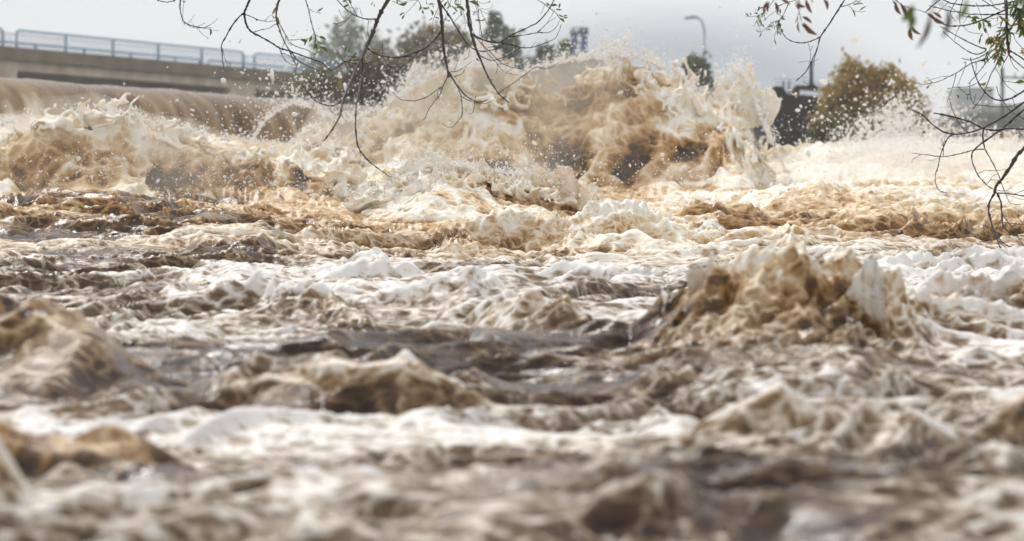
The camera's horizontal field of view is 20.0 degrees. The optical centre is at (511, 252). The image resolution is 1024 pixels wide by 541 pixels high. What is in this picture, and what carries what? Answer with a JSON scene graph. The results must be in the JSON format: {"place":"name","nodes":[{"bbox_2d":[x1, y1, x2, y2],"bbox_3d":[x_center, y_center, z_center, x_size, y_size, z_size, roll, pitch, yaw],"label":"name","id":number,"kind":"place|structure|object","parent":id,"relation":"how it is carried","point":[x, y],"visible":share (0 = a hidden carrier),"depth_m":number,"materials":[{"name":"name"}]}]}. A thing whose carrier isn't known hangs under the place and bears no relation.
{"place":"outdoors","nodes":[
{"label":"outdoors","id":0,"kind":"place"},
{"bbox_2d":[0,27,383,98],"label":"road bridge","id":1,"kind":"structure","parent":0,"point":[35,62],"depth_m":161.55,"materials":[{"name":"concrete"}]},
{"bbox_2d":[179,0,218,38],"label":"willow branch","id":2,"kind":"object","parent":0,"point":[206,27],"visible":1,"depth_m":16.11,"materials":[{"name":"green plant"}]},
{"bbox_2d":[221,0,329,70],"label":"willow branch","id":3,"kind":"object","parent":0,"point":[244,14],"visible":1,"depth_m":16.70,"materials":[{"name":"brown plant"}]},
{"bbox_2d":[300,0,327,51],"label":"willow branch","id":4,"kind":"object","parent":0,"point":[315,45],"visible":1,"depth_m":15.89,"materials":[{"name":"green plant"}]},
{"bbox_2d":[272,0,356,82],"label":"willow branch","id":5,"kind":"object","parent":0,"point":[277,18],"visible":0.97,"depth_m":16.80,"materials":[{"name":"brown plant"}]},
{"bbox_2d":[300,0,440,176],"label":"willow branch","id":6,"kind":"object","parent":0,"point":[366,48],"visible":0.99,"depth_m":16.29,"materials":[{"name":"brown plant"}]},
{"bbox_2d":[333,0,376,26],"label":"willow branch","id":7,"kind":"object","parent":6,"relation":"attached to","point":[346,5],"visible":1,"depth_m":15.98,"materials":[{"name":"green plant"}]},
{"bbox_2d":[371,0,438,34],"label":"willow branch","id":8,"kind":"object","parent":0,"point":[405,3],"visible":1,"depth_m":16.09,"materials":[{"name":"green plant"}]},
{"bbox_2d":[392,0,505,127],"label":"willow branch","id":9,"kind":"object","parent":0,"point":[440,6],"visible":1,"depth_m":15.87,"materials":[{"name":"brown plant"}]},
{"bbox_2d":[443,0,518,74],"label":"willow branch","id":10,"kind":"object","parent":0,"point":[459,6],"visible":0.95,"depth_m":16.25,"materials":[{"name":"brown plant"}]},
{"bbox_2d":[0,127,1023,540],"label":"river","id":11,"kind":"structure","parent":0,"point":[250,369],"depth_m":9.01,"materials":[{"name":"liquid"}]},
{"bbox_2d":[162,205,191,210],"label":"river wave","id":12,"kind":"object","parent":11,"relation":"on","point":[168,208],"depth_m":20.30,"materials":[{"name":"liquid"}]},
{"bbox_2d":[0,93,367,201],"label":"river wave","id":13,"kind":"object","parent":11,"relation":"on","point":[105,131],"visible":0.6,"depth_m":26.32,"materials":[{"name":"liquid"}]},
{"bbox_2d":[0,69,698,250],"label":"spray","id":14,"kind":"object","parent":11,"relation":"on","point":[185,129],"visible":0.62,"depth_m":23.61,"materials":[{"name":"white liquid"}]},
{"bbox_2d":[120,1,796,173],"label":"spray","id":15,"kind":"object","parent":11,"relation":"on","point":[614,52],"visible":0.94,"depth_m":31.80,"materials":[{"name":"white liquid"}]},
{"bbox_2d":[339,149,605,223],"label":"river wave","id":16,"kind":"object","parent":11,"relation":"on","point":[449,196],"visible":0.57,"depth_m":22.72,"materials":[{"name":"liquid"}]},
{"bbox_2d":[1,2,969,238],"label":"spray","id":17,"kind":"object","parent":11,"relation":"on","point":[223,81],"visible":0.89,"depth_m":21.67,"materials":[{"name":"white liquid"}]},
{"bbox_2d":[271,38,780,191],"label":"river wave","id":18,"kind":"object","parent":11,"relation":"on","point":[648,103],"visible":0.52,"depth_m":31.55,"materials":[{"name":"liquid"}]},
{"bbox_2d":[482,201,737,231],"bbox_3d":[0.955,-0.119,20.381,1.104,0.538,3.917,0,0,37],"label":"foam","id":19,"kind":"object","parent":11,"relation":"on","point":[708,224],"visible":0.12,"depth_m":20.67,"materials":[{"name":"liquid"}]},
{"bbox_2d":[655,241,886,333],"bbox_3d":[0.951,0.204,10.267,1.063,0.492,0.366,0,0,-9],"label":"foam","id":20,"kind":"object","parent":11,"relation":"on","point":[864,295],"visible":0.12,"depth_m":10.17,"materials":[{"name":"liquid"}]},
{"bbox_2d":[625,0,1023,185],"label":"spray","id":21,"kind":"object","parent":11,"relation":"on","point":[902,137],"visible":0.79,"depth_m":34.15,"materials":[{"name":"white liquid"}]},
{"bbox_2d":[785,130,1023,163],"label":"foam","id":22,"kind":"object","parent":11,"relation":"on","point":[1008,136],"visible":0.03,"depth_m":35.84,"materials":[{"name":"liquid"}]},
{"bbox_2d":[0,0,1023,123],"label":"sky","id":23,"kind":"structure","parent":0,"point":[880,37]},
{"bbox_2d":[465,0,560,102],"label":"willow branch","id":24,"kind":"object","parent":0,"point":[472,35],"visible":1,"depth_m":16.00,"materials":[{"name":"brown plant"}]},
{"bbox_2d":[538,0,567,21],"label":"willow branch","id":25,"kind":"object","parent":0,"point":[561,19],"visible":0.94,"depth_m":16.41,"materials":[{"name":"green plant"}]},
{"bbox_2d":[746,0,795,43],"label":"willow branch","id":26,"kind":"object","parent":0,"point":[778,23],"visible":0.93,"depth_m":16.31,"materials":[{"name":"green plant"}]},
{"bbox_2d":[763,0,789,15],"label":"willow branch","id":27,"kind":"object","parent":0,"point":[766,5],"visible":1,"depth_m":13.37,"materials":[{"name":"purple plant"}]},
{"bbox_2d":[795,0,816,34],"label":"willow branch","id":28,"kind":"object","parent":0,"point":[808,29],"visible":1,"depth_m":12.96,"materials":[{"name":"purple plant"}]},
{"bbox_2d":[805,0,828,12],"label":"willow branch","id":29,"kind":"object","parent":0,"point":[807,5],"visible":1,"depth_m":12.84,"materials":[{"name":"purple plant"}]},
{"bbox_2d":[781,0,865,83],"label":"willow branch","id":30,"kind":"object","parent":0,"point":[824,30],"visible":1,"depth_m":16.16,"materials":[{"name":"brown plant"}]},
{"bbox_2d":[893,0,944,39],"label":"willow branch","id":31,"kind":"object","parent":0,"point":[935,19],"visible":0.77,"depth_m":13.50,"materials":[{"name":"green plant"}]},
{"bbox_2d":[902,0,1023,47],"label":"willow branch","id":32,"kind":"object","parent":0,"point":[909,16],"visible":1,"depth_m":7.86,"materials":[{"name":"green plant"}]},
{"bbox_2d":[911,113,1023,204],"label":"willow branch","id":33,"kind":"object","parent":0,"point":[1000,129],"visible":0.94,"depth_m":16.46,"materials":[{"name":"brown plant"}]},
{"bbox_2d":[912,101,1023,193],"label":"willow branch","id":34,"kind":"object","parent":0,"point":[991,123],"visible":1,"depth_m":15.72,"materials":[{"name":"brown plant"}]},
{"bbox_2d":[913,0,1023,109],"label":"willow branch","id":35,"kind":"object","parent":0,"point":[1019,16],"visible":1,"depth_m":16.02,"materials":[{"name":"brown plant"}]},
{"bbox_2d":[926,0,1017,59],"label":"willow branch","id":36,"kind":"object","parent":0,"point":[991,15],"visible":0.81,"depth_m":16.52,"materials":[{"name":"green plant"}]},
{"bbox_2d":[970,58,1023,118],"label":"willow branch","id":37,"kind":"object","parent":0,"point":[1006,99],"visible":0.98,"depth_m":16.25,"materials":[{"name":"brown plant"}]},
{"bbox_2d":[971,109,1023,190],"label":"willow branch","id":38,"kind":"object","parent":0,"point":[1008,123],"visible":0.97,"depth_m":16.72,"materials":[{"name":"brown plant"}]},
{"bbox_2d":[981,146,1023,247],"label":"willow branch","id":39,"kind":"object","parent":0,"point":[1013,160],"visible":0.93,"depth_m":16.33,"materials":[{"name":"brown plant"}]},
{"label":"ground","id":40,"kind":"structure","parent":0,"visible":0},
{"bbox_2d":[276,62,345,102],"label":"hedge","id":41,"kind":"object","parent":40,"relation":"on","point":[328,84],"visible":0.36,"depth_m":95.75,"materials":[{"name":"green plant"}]},
{"bbox_2d":[296,7,404,73],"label":"pale tree","id":42,"kind":"object","parent":40,"relation":"on","point":[342,42],"visible":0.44,"depth_m":259.51,"materials":[{"name":"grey plant"}]},
{"bbox_2d":[320,41,421,107],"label":"brown hedge","id":43,"kind":"object","parent":40,"relation":"on","point":[370,73],"visible":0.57,"depth_m":91.68,"materials":[{"name":"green plant"}]},
{"bbox_2d":[389,12,475,106],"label":"olive tree","id":44,"kind":"object","parent":40,"relation":"on","point":[408,45],"visible":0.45,"depth_m":149.29,"materials":[{"name":"green plant"}]},
{"bbox_2d":[471,10,535,83],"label":"dark tree","id":45,"kind":"object","parent":40,"relation":"on","point":[496,30],"visible":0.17,"depth_m":164.62,"materials":[{"name":"green plant"}]},
{"bbox_2d":[521,40,557,92],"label":"dark tree","id":46,"kind":"object","parent":40,"relation":"on","point":[540,52],"visible":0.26,"depth_m":154.70,"materials":[{"name":"green plant"}]},
{"bbox_2d":[522,51,601,94],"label":"brown shrub","id":47,"kind":"object","parent":40,"relation":"on","point":[560,74],"visible":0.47,"depth_m":111.69,"materials":[{"name":"beige liquid"}]},
{"bbox_2d":[570,27,588,70],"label":"blue tower","id":48,"kind":"structure","parent":40,"relation":"on","point":[581,31],"depth_m":239.75,"materials":[{"name":"metal"}]},
{"bbox_2d":[553,37,606,91],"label":"dark tree","id":49,"kind":"object","parent":40,"relation":"on","point":[591,62],"visible":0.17,"depth_m":157.79,"materials":[{"name":"green plant"}]},
{"bbox_2d":[684,15,705,72],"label":"street lamp","id":50,"kind":"object","parent":40,"relation":"on","point":[694,17],"visible":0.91,"depth_m":139.96,"materials":[{"name":"metal"}]},
{"bbox_2d":[679,51,715,102],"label":"tree","id":51,"kind":"object","parent":40,"relation":"on","point":[698,61],"visible":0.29,"depth_m":127.77,"materials":[{"name":"green plant"}]},
{"bbox_2d":[750,61,831,150],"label":"sluice structure","id":52,"kind":"object","parent":40,"relation":"on","point":[790,103],"visible":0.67,"depth_m":82.00,"materials":[{"name":"grey metal"}]},
{"bbox_2d":[801,113,851,143],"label":"green bush","id":53,"kind":"object","parent":40,"relation":"on","point":[817,134],"visible":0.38,"depth_m":75.84,"materials":[{"name":"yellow plant"}]},
{"bbox_2d":[805,46,940,144],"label":"golden bush","id":54,"kind":"object","parent":40,"relation":"on","point":[872,79],"visible":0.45,"depth_m":79.58,"materials":[{"name":"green plant"}]},
{"bbox_2d":[946,87,993,143],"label":"apartment block","id":55,"kind":"structure","parent":40,"relation":"on","point":[962,98],"depth_m":399.50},
{"bbox_2d":[934,103,1023,144],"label":"trees","id":56,"kind":"object","parent":40,"relation":"on","point":[990,116],"visible":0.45,"depth_m":328.65,"materials":[{"name":"green plant"}]},
{"bbox_2d":[994,104,1023,140],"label":"long building","id":57,"kind":"structure","parent":40,"relation":"on","point":[998,106],"depth_m":419.50,"materials":[{"name":"grey"}]},
{"bbox_2d":[1001,68,1023,142],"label":"utility pole","id":58,"kind":"object","parent":40,"relation":"on","point":[1002,102],"visible":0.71,"depth_m":149.93,"materials":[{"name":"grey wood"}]},
{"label":"weir","id":59,"kind":"object","parent":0,"visible":0},
{"bbox_2d":[0,77,390,143],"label":"waterfall","id":60,"kind":"structure","parent":59,"relation":"on","point":[17,96],"depth_m":45.22,"materials":[{"name":"liquid"}]}
]}

